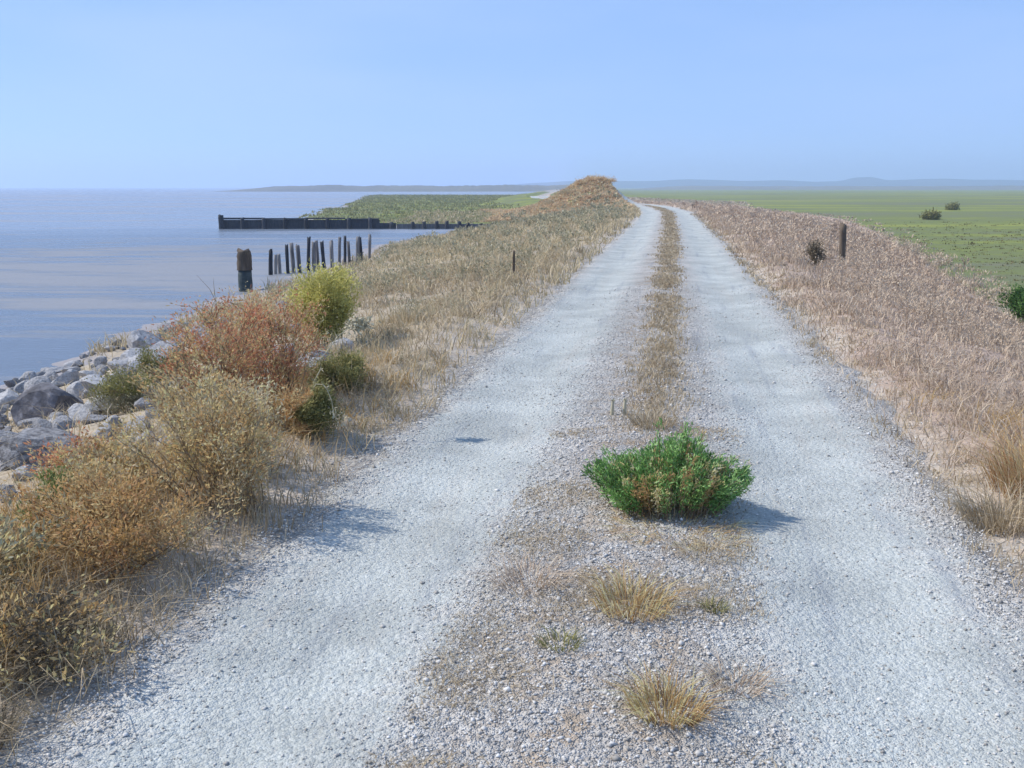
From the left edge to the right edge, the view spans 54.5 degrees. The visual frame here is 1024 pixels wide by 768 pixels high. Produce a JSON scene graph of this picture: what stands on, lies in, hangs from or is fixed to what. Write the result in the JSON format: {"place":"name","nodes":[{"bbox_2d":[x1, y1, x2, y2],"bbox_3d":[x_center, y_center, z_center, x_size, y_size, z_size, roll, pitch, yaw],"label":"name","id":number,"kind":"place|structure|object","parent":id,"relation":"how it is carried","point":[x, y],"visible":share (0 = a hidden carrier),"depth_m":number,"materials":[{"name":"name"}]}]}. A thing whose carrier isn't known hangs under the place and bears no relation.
{"place":"outdoors","nodes":[
{"label":"outdoors","id":0,"kind":"place"},
{"bbox_2d":[0,188,532,384],"bbox_3d":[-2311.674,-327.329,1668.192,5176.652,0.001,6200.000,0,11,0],"label":"water","id":1,"kind":"structure","parent":0,"point":[79,267],"depth_m":44.91,"materials":[{"name":"liquid"}]},
{"bbox_2d":[237,248,252,291],"bbox_3d":[-7.555,-2.934,28.160,0.450,1.818,0.444,0,11,0],"label":"lone piling","id":2,"kind":"object","parent":1,"relation":"in","point":[244,263],"visible":0.75,"depth_m":27.97,"materials":[{"name":"brown wood"}]},
{"bbox_2d":[268,249,272,274],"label":"piling","id":3,"kind":"object","parent":1,"relation":"in","point":[270,268],"visible":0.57,"depth_m":33.39,"materials":[{"name":"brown wood"}]},
{"bbox_2d":[277,254,281,273],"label":"piling","id":4,"kind":"object","parent":1,"relation":"in","point":[279,263],"visible":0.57,"depth_m":33.91,"materials":[{"name":"grey wood"}]},
{"bbox_2d":[285,244,289,272],"bbox_3d":[-7.669,-3.940,34.045,0.132,1.706,0.182,-5,12,-23],"label":"piling","id":5,"kind":"object","parent":1,"relation":"in","point":[287,258],"visible":0.65,"depth_m":33.96,"materials":[{"name":"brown wood"}]},
{"bbox_2d":[289,242,295,272],"bbox_3d":[-7.537,-4.009,34.314,0.208,1.737,0.149,4,12,21],"label":"piling","id":6,"kind":"object","parent":1,"relation":"in","point":[292,258],"visible":0.62,"depth_m":34.20,"materials":[{"name":"grey wood"}]},
{"bbox_2d":[295,244,301,272],"bbox_3d":[-7.302,-3.962,34.176,0.205,1.698,0.148,-5,12,-24],"label":"piling","id":7,"kind":"object","parent":1,"relation":"in","point":[298,257],"visible":0.62,"depth_m":34.04,"materials":[{"name":"grey wood"}]},
{"bbox_2d":[307,237,310,270],"bbox_3d":[-7.117,-4.203,34.788,0.232,1.933,0.136,0,11,0],"label":"piling","id":8,"kind":"object","parent":1,"relation":"in","point":[308,248],"visible":0.58,"depth_m":34.66,"materials":[{"name":"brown wood"}]},
{"bbox_2d":[312,241,315,270],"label":"piling","id":9,"kind":"object","parent":1,"relation":"in","point":[314,253],"visible":0.57,"depth_m":34.77,"materials":[{"name":"grey wood"}]},
{"bbox_2d":[315,240,319,268],"bbox_3d":[-6.838,-4.196,35.130,0.200,1.786,0.127,-9,14,-38],"label":"piling","id":10,"kind":"object","parent":1,"relation":"in","point":[317,256],"visible":0.57,"depth_m":35.01,"materials":[{"name":"grey wood"}]},
{"bbox_2d":[320,240,325,268],"bbox_3d":[-6.606,-4.161,34.951,0.227,1.788,0.144,4,12,21],"label":"piling","id":11,"kind":"object","parent":1,"relation":"in","point":[322,253],"visible":0.57,"depth_m":34.83,"materials":[{"name":"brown wood"}]},
{"bbox_2d":[329,240,333,268],"bbox_3d":[-6.372,-4.224,35.261,0.146,1.790,0.163,5,12,22],"label":"piling","id":12,"kind":"object","parent":1,"relation":"in","point":[331,250],"visible":0.53,"depth_m":35.11,"materials":[{"name":"grey wood"}]},
{"bbox_2d":[338,237,340,267],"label":"piling","id":13,"kind":"object","parent":1,"relation":"in","point":[339,249],"visible":0.57,"depth_m":35.35,"materials":[{"name":"grey wood"}]},
{"bbox_2d":[343,236,346,264],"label":"piling","id":14,"kind":"object","parent":1,"relation":"in","point":[345,254],"visible":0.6,"depth_m":35.73,"materials":[{"name":"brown wood"}]},
{"bbox_2d":[347,241,350,262],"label":"piling","id":15,"kind":"object","parent":1,"relation":"in","point":[348,251],"visible":0.51,"depth_m":35.90,"materials":[{"name":"grey wood"}]},
{"bbox_2d":[218,214,492,228],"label":"timber breakwater","id":16,"kind":"object","parent":1,"relation":"in","point":[306,223],"visible":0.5,"depth_m":70.39,"materials":[{"name":"brown wood"}]},
{"bbox_2d":[356,235,359,262],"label":"piling","id":17,"kind":"object","parent":1,"relation":"in","point":[358,244],"visible":0.48,"depth_m":35.80,"materials":[{"name":"grey wood"}]},
{"bbox_2d":[212,184,568,191],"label":"land","id":18,"kind":"structure","parent":0,"point":[423,188],"depth_m":649.16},
{"bbox_2d":[0,189,1023,767],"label":"road","id":19,"kind":"structure","parent":0,"point":[630,263],"depth_m":3.91,"materials":[{"name":"gravel"}]},
{"bbox_2d":[456,544,590,598],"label":"grass tuft","id":20,"kind":"object","parent":19,"relation":"on","point":[537,574],"visible":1,"depth_m":4.01,"materials":[{"name":"beige plant"}]},
{"bbox_2d":[523,622,591,652],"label":"grass tuft","id":21,"kind":"object","parent":19,"relation":"on","point":[564,640],"visible":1,"depth_m":3.44,"materials":[{"name":"plant"}]},
{"bbox_2d":[572,559,706,621],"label":"grass tuft","id":22,"kind":"object","parent":19,"relation":"on","point":[641,598],"visible":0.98,"depth_m":3.74,"materials":[{"name":"plant"}]},
{"bbox_2d":[609,406,692,429],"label":"grass tuft","id":23,"kind":"object","parent":19,"relation":"on","point":[654,421],"visible":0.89,"depth_m":6.56,"materials":[{"name":"plant"}]},
{"bbox_2d":[580,417,755,519],"bbox_3d":[0.759,0.383,4.870,0.857,0.469,0.632,0,11,0],"label":"green bush","id":24,"kind":"object","parent":19,"relation":"on","point":[697,481],"visible":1,"depth_m":4.78,"materials":[{"name":"plant"}]},
{"bbox_2d":[587,652,751,732],"bbox_3d":[0.460,0.945,2.983,0.538,0.116,0.574,0,11,0],"label":"grass tuft","id":25,"kind":"object","parent":19,"relation":"on","point":[668,694],"visible":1,"depth_m":3.01,"materials":[{"name":"plant"}]},
{"bbox_2d":[592,494,765,555],"bbox_3d":[0.785,0.662,4.625,0.952,0.063,0.926,0,11,0],"label":"grass tuft","id":26,"kind":"object","parent":19,"relation":"on","point":[654,526],"visible":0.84,"depth_m":4.60,"materials":[{"name":"plant"}]},
{"bbox_2d":[653,526,759,564],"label":"grass tuft","id":27,"kind":"object","parent":19,"relation":"on","point":[699,545],"visible":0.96,"depth_m":4.33,"materials":[{"name":"plant"}]},
{"bbox_2d":[693,593,735,614],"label":"grass tuft","id":28,"kind":"object","parent":19,"relation":"on","point":[713,607],"visible":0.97,"depth_m":3.74,"materials":[{"name":"plant"}]},
{"bbox_2d":[671,638,818,705],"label":"grass tuft","id":29,"kind":"object","parent":19,"relation":"on","point":[761,681],"visible":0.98,"depth_m":3.20,"materials":[{"name":"beige plant"}]},
{"bbox_2d":[913,463,1023,536],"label":"grass tuft","id":30,"kind":"object","parent":19,"relation":"on","point":[992,513],"visible":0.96,"depth_m":4.78,"materials":[{"name":"plant"}]},
{"bbox_2d":[0,185,1023,752],"bbox_3d":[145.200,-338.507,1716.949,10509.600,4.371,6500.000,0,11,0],"label":"ground","id":31,"kind":"structure","parent":0,"point":[904,209],"depth_m":10.11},
{"bbox_2d":[0,430,16,446],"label":"rock","id":32,"kind":"object","parent":31,"relation":"on","point":[5,436],"visible":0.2,"depth_m":7.27,"materials":[{"name":"stone"}]},
{"bbox_2d":[0,389,19,405],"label":"rock","id":33,"kind":"object","parent":31,"relation":"on","point":[9,396],"visible":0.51,"depth_m":11.87,"materials":[{"name":"stone"}]},
{"bbox_2d":[0,488,21,502],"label":"rock","id":34,"kind":"object","parent":31,"relation":"on","point":[8,491],"visible":0.34,"depth_m":5.34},
{"bbox_2d":[3,380,19,386],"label":"rock","id":35,"kind":"object","parent":31,"relation":"on","point":[10,383],"visible":0.66,"depth_m":14.37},
{"bbox_2d":[13,380,26,392],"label":"rock","id":36,"kind":"object","parent":31,"relation":"on","point":[18,387],"visible":0.41,"depth_m":13.07,"materials":[{"name":"stone"}]},
{"bbox_2d":[11,465,35,479],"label":"rock","id":37,"kind":"object","parent":31,"relation":"on","point":[24,474],"visible":0.52,"depth_m":5.97,"materials":[{"name":"stone"}]},
{"bbox_2d":[19,371,36,381],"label":"rock","id":38,"kind":"object","parent":31,"relation":"on","point":[32,374],"visible":0.47,"depth_m":14.69,"materials":[{"name":"stone"}]},
{"bbox_2d":[17,417,41,428],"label":"rock","id":39,"kind":"object","parent":31,"relation":"on","point":[29,421],"visible":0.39,"depth_m":8.35,"materials":[{"name":"stone"}]},
{"bbox_2d":[24,376,51,389],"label":"rock","id":40,"kind":"object","parent":31,"relation":"on","point":[37,380],"visible":0.34,"depth_m":12.72,"materials":[{"name":"stone"}]},
{"bbox_2d":[0,647,82,752],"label":"grass tuft","id":41,"kind":"object","parent":31,"relation":"on","point":[5,732],"visible":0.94,"depth_m":2.89,"materials":[{"name":"plant"}]},
{"bbox_2d":[32,419,51,427],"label":"rock","id":42,"kind":"object","parent":31,"relation":"on","point":[41,423],"visible":0.46,"depth_m":7.67,"materials":[{"name":"stone"}]},
{"bbox_2d":[0,427,86,469],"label":"rock","id":43,"kind":"object","parent":31,"relation":"on","point":[9,453],"visible":0.5,"depth_m":6.24,"materials":[{"name":"stone"}]},
{"bbox_2d":[10,455,80,554],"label":"leafy weed","id":44,"kind":"object","parent":31,"relation":"on","point":[52,475],"visible":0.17,"depth_m":4.35,"materials":[{"name":"plant"}]},
{"bbox_2d":[10,383,83,425],"bbox_3d":[-4.152,0.216,8.974,0.503,0.466,0.546,9,12,26],"label":"rock","id":45,"kind":"object","parent":31,"relation":"on","point":[50,396],"visible":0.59,"depth_m":8.79,"materials":[{"name":"stone"}]},
{"bbox_2d":[0,499,101,594],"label":"dry weed","id":46,"kind":"object","parent":31,"relation":"on","point":[15,546],"visible":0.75,"depth_m":3.77,"materials":[{"name":"plant"}]},
{"bbox_2d":[45,366,64,372],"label":"rock","id":47,"kind":"object","parent":31,"relation":"on","point":[57,369],"visible":0.52,"depth_m":15.23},
{"bbox_2d":[52,415,75,429],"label":"rock","id":48,"kind":"object","parent":31,"relation":"on","point":[61,419],"visible":0.46,"depth_m":7.54,"materials":[{"name":"stone"}]},
{"bbox_2d":[51,369,79,386],"bbox_3d":[-5.657,-0.039,12.604,0.341,0.257,0.442,-20,5,13],"label":"rock","id":49,"kind":"object","parent":31,"relation":"on","point":[67,376],"visible":0.66,"depth_m":12.47,"materials":[{"name":"stone"}]},
{"bbox_2d":[0,558,139,697],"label":"dry weed","id":50,"kind":"object","parent":31,"relation":"on","point":[40,618],"visible":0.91,"depth_m":3.24,"materials":[{"name":"plant"}]},
{"bbox_2d":[13,421,136,485],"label":"dry weed","id":51,"kind":"object","parent":31,"relation":"on","point":[53,459],"visible":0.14,"depth_m":5.03,"materials":[{"name":"plant"}]},
{"bbox_2d":[66,380,83,395],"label":"rock","id":52,"kind":"object","parent":31,"relation":"on","point":[77,386],"visible":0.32,"depth_m":11.38,"materials":[{"name":"stone"}]},
{"bbox_2d":[67,403,97,422],"bbox_3d":[-3.425,0.273,7.983,0.220,0.179,0.280,-22,44,-22],"label":"rock","id":53,"kind":"object","parent":31,"relation":"on","point":[73,409],"visible":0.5,"depth_m":7.94,"materials":[{"name":"stone"}]},
{"bbox_2d":[79,370,102,376],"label":"rock","id":54,"kind":"object","parent":31,"relation":"on","point":[83,373],"visible":0.4,"depth_m":12.38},
{"bbox_2d":[79,414,109,424],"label":"rock","id":55,"kind":"object","parent":31,"relation":"on","point":[95,418],"visible":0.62,"depth_m":7.58,"materials":[{"name":"stone"}]},
{"bbox_2d":[80,374,116,396],"bbox_3d":[-4.093,0.045,10.024,0.472,0.263,0.552,22,-16,-37],"label":"rock","id":56,"kind":"object","parent":31,"relation":"on","point":[89,381],"visible":0.27,"depth_m":9.90,"materials":[{"name":"stone"}]},
{"bbox_2d":[93,356,106,364],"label":"rock","id":57,"kind":"object","parent":31,"relation":"on","point":[101,360],"visible":0.66,"depth_m":14.46,"materials":[{"name":"stone"}]},
{"bbox_2d":[87,400,112,414],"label":"rock","id":58,"kind":"object","parent":31,"relation":"on","point":[99,410],"visible":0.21,"depth_m":8.15,"materials":[{"name":"stone"}]},
{"bbox_2d":[45,413,162,496],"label":"dry weed","id":59,"kind":"object","parent":31,"relation":"on","point":[76,457],"visible":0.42,"depth_m":4.87,"materials":[{"name":"brown plant"}]},
{"bbox_2d":[92,423,120,440],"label":"rock","id":60,"kind":"object","parent":31,"relation":"on","point":[107,430],"visible":0.39,"depth_m":6.76,"materials":[{"name":"stone"}]},
{"bbox_2d":[105,415,120,425],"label":"rock","id":61,"kind":"object","parent":31,"relation":"on","point":[114,417],"visible":0.59,"depth_m":7.14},
{"bbox_2d":[107,359,127,370],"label":"rock","id":62,"kind":"object","parent":31,"relation":"on","point":[121,362],"visible":0.39,"depth_m":13.01,"materials":[{"name":"stone"}]},
{"bbox_2d":[0,454,245,586],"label":"dry weed","id":63,"kind":"object","parent":31,"relation":"on","point":[125,521],"visible":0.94,"depth_m":4.04,"materials":[{"name":"plant"}]},
{"bbox_2d":[84,363,161,414],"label":"olive bush","id":64,"kind":"object","parent":31,"relation":"on","point":[121,391],"visible":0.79,"depth_m":7.99,"materials":[{"name":"plant"}]},
{"bbox_2d":[114,365,133,382],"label":"rock","id":65,"kind":"object","parent":31,"relation":"on","point":[123,366],"visible":0.14,"depth_m":11.05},
{"bbox_2d":[119,348,142,359],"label":"rock","id":66,"kind":"object","parent":31,"relation":"on","point":[129,353],"visible":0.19,"depth_m":13.43,"materials":[{"name":"stone"}]},
{"bbox_2d":[121,416,155,437],"bbox_3d":[-2.543,0.305,6.756,0.229,0.156,0.211,9,14,38],"label":"rock","id":67,"kind":"object","parent":31,"relation":"on","point":[139,418],"visible":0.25,"depth_m":6.74,"materials":[{"name":"stone"}]},
{"bbox_2d":[126,330,160,348],"bbox_3d":[-5.827,-0.578,15.709,0.562,0.488,0.667,20,12,-30],"label":"rock","id":68,"kind":"object","parent":31,"relation":"on","point":[135,338],"visible":0.52,"depth_m":15.46,"materials":[{"name":"stone"}]},
{"bbox_2d":[134,398,154,410],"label":"rock","id":69,"kind":"object","parent":31,"relation":"on","point":[140,402],"visible":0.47,"depth_m":7.79,"materials":[{"name":"stone"}]},
{"bbox_2d":[135,430,158,449],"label":"rock","id":70,"kind":"object","parent":31,"relation":"on","point":[151,434],"visible":0.13,"depth_m":6.20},
{"bbox_2d":[145,407,159,418],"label":"rock","id":71,"kind":"object","parent":31,"relation":"on","point":[150,410],"visible":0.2,"depth_m":7.21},
{"bbox_2d":[136,340,180,362],"bbox_3d":[-4.443,-0.312,12.589,0.558,0.353,0.607,-15,42,-9],"label":"rock","id":72,"kind":"object","parent":31,"relation":"on","point":[162,344],"visible":0.21,"depth_m":12.52,"materials":[{"name":"stone"}]},
{"bbox_2d":[130,340,194,383],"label":"olive bush","id":73,"kind":"object","parent":31,"relation":"on","point":[145,355],"visible":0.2,"depth_m":9.42,"materials":[{"name":"plant"}]},
{"bbox_2d":[160,319,187,332],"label":"rock","id":74,"kind":"object","parent":31,"relation":"on","point":[166,323],"visible":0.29,"depth_m":18.82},
{"bbox_2d":[138,348,219,413],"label":"dry weed","id":75,"kind":"object","parent":31,"relation":"on","point":[162,371],"visible":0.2,"depth_m":7.25,"materials":[{"name":"plant"}]},
{"bbox_2d":[121,354,259,465],"bbox_3d":[-1.732,0.192,5.404,0.673,0.639,0.791,0,11,0],"label":"dry weed","id":76,"kind":"object","parent":31,"relation":"on","point":[168,399],"visible":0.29,"depth_m":5.38,"materials":[{"name":"brown plant"}]},
{"bbox_2d":[88,358,294,525],"bbox_3d":[-1.451,0.280,4.770,0.877,0.742,0.937,0,11,0],"label":"dry weed","id":77,"kind":"object","parent":31,"relation":"on","point":[240,439],"visible":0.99,"depth_m":4.71,"materials":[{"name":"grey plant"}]},
{"bbox_2d":[190,325,206,337],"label":"rock","id":78,"kind":"object","parent":31,"relation":"on","point":[199,330],"visible":0.1,"depth_m":15.31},
{"bbox_2d":[138,281,289,422],"bbox_3d":[-1.917,-0.197,6.535,0.909,1.027,0.868,5,12,22],"label":"dry weed","id":79,"kind":"object","parent":31,"relation":"on","point":[219,349],"visible":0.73,"depth_m":6.37,"materials":[{"name":"plant"}]},
{"bbox_2d":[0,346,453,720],"bbox_3d":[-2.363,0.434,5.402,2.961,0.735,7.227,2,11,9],"label":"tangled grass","id":80,"kind":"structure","parent":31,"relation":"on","point":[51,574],"depth_m":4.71,"materials":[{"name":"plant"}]},
{"bbox_2d":[0,345,469,767],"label":"dry grass","id":81,"kind":"structure","parent":31,"relation":"on","point":[406,417],"depth_m":4.16,"materials":[{"name":"plant"}]},
{"bbox_2d":[191,283,289,360],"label":"dry weed","id":82,"kind":"object","parent":31,"relation":"on","point":[202,313],"visible":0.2,"depth_m":8.95,"materials":[{"name":"plant"}]},
{"bbox_2d":[216,279,332,406],"bbox_3d":[-1.711,-0.272,7.193,0.858,1.008,0.827,6,13,28],"label":"dry weed","id":83,"kind":"object","parent":31,"relation":"on","point":[289,361],"visible":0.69,"depth_m":7.10,"materials":[{"name":"plant"}]},
{"bbox_2d":[291,357,324,373],"bbox_3d":[-1.651,-0.046,8.132,0.425,0.291,0.463,-22,-34,36],"label":"rock","id":84,"kind":"object","parent":31,"relation":"on","point":[311,363],"visible":0.05,"depth_m":8.01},
{"bbox_2d":[298,350,335,359],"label":"rock","id":85,"kind":"object","parent":31,"relation":"on","point":[322,353],"visible":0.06,"depth_m":8.79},
{"bbox_2d":[279,258,362,343],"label":"mustard bush","id":86,"kind":"object","parent":31,"relation":"on","point":[339,305],"visible":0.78,"depth_m":10.27,"materials":[{"name":"plant"}]},
{"bbox_2d":[0,179,642,490],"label":"dry grass","id":87,"kind":"structure","parent":31,"relation":"on","point":[440,253],"depth_m":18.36,"materials":[{"name":"brown plant"}]},
{"bbox_2d":[265,314,380,440],"bbox_3d":[-1.152,-0.036,6.225,0.786,0.740,0.507,-4,12,-20],"label":"round clump","id":88,"kind":"object","parent":31,"relation":"on","point":[317,405],"visible":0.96,"depth_m":6.13,"materials":[{"name":"plant"}]},
{"bbox_2d":[297,346,370,393],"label":"olive bush","id":89,"kind":"object","parent":31,"relation":"on","point":[330,366],"visible":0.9,"depth_m":7.55,"materials":[{"name":"plant"}]},
{"bbox_2d":[329,337,353,352],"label":"rock","id":90,"kind":"object","parent":31,"relation":"on","point":[349,342],"visible":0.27,"depth_m":9.99,"materials":[{"name":"stone"}]},
{"bbox_2d":[368,234,370,258],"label":"piling","id":91,"kind":"object","parent":31,"relation":"on","point":[369,246],"visible":0.5,"depth_m":36.47,"materials":[{"name":"grey wood"}]},
{"bbox_2d":[299,193,553,222],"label":"marsh grass","id":92,"kind":"structure","parent":31,"relation":"on","point":[393,200],"depth_m":130.28,"materials":[{"name":"plant"}]},
{"bbox_2d":[477,176,638,221],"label":"undergrowth","id":93,"kind":"object","parent":31,"relation":"on","point":[567,198],"visible":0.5,"depth_m":89.35,"materials":[{"name":"plant"}]},
{"bbox_2d":[584,173,602,180],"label":"dry bush","id":94,"kind":"object","parent":31,"relation":"on","point":[594,177],"visible":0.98,"depth_m":93.75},
{"bbox_2d":[627,197,928,249],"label":"dry grass","id":95,"kind":"structure","parent":31,"relation":"on","point":[732,203],"depth_m":99.28,"materials":[{"name":"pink plant"}]},
{"bbox_2d":[803,239,829,265],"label":"dry weed","id":96,"kind":"object","parent":31,"relation":"on","point":[813,250],"visible":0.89,"depth_m":20.30,"materials":[{"name":"plant"}]},
{"bbox_2d":[633,200,1023,629],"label":"dry grass","id":97,"kind":"structure","parent":31,"relation":"on","point":[771,261],"depth_m":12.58,"materials":[{"name":"beige plant"}]},
{"bbox_2d":[838,222,846,262],"bbox_3d":[8.089,-3.273,24.327,0.204,1.355,0.184,9,14,37],"label":"fence post","id":98,"kind":"object","parent":31,"relation":"on","point":[842,239],"visible":0.66,"depth_m":24.24,"materials":[{"name":"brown wood"}]},
{"bbox_2d":[918,207,941,219],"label":"marsh bush","id":99,"kind":"object","parent":31,"relation":"on","point":[931,215],"visible":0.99,"depth_m":86.52,"materials":[{"name":"plant"}]},
{"bbox_2d":[867,219,1023,293],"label":"marsh grass","id":100,"kind":"structure","parent":31,"relation":"on","point":[1022,261],"depth_m":49.79,"materials":[{"name":"plant"}]},
{"bbox_2d":[945,201,959,209],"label":"marsh bush","id":101,"kind":"object","parent":31,"relation":"on","point":[952,206],"visible":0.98,"depth_m":122.65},
{"bbox_2d":[907,386,1023,502],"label":"tangled grass","id":102,"kind":"structure","parent":31,"relation":"on","point":[1007,423],"depth_m":6.38,"materials":[{"name":"plant"}]},
{"bbox_2d":[930,410,1023,499],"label":"grass tuft","id":103,"kind":"object","parent":31,"relation":"on","point":[1010,463],"visible":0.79,"depth_m":5.24,"materials":[{"name":"plant"}]},
{"bbox_2d":[991,281,1023,321],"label":"marsh bush","id":104,"kind":"object","parent":31,"relation":"on","point":[1015,301],"visible":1,"depth_m":20.82,"materials":[{"name":"plant"}]},
{"bbox_2d":[0,0,1023,187],"label":"sky","id":105,"kind":"structure","parent":0,"point":[94,93],"materials":[{"name":"blue"}]},
{"bbox_2d":[357,423,789,767],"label":"dry grass","id":106,"kind":"structure","parent":0,"point":[508,676],"depth_m":3.76,"materials":[{"name":"plant"}]},
{"bbox_2d":[576,205,708,462],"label":"dry grass","id":107,"kind":"structure","parent":0,"point":[670,225],"depth_m":10.01,"materials":[{"name":"plant"}]},
{"bbox_2d":[515,177,1023,187],"bbox_3d":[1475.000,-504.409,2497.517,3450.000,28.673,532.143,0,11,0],"label":"hills","id":108,"kind":"structure","parent":0,"point":[864,181],"depth_m":2343.78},
{"bbox_2d":[622,186,1023,189],"bbox_3d":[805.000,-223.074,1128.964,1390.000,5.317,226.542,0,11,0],"label":"land","id":109,"kind":"structure","parent":0,"point":[841,188],"depth_m":1059.98,"materials":[{"name":"plant"}]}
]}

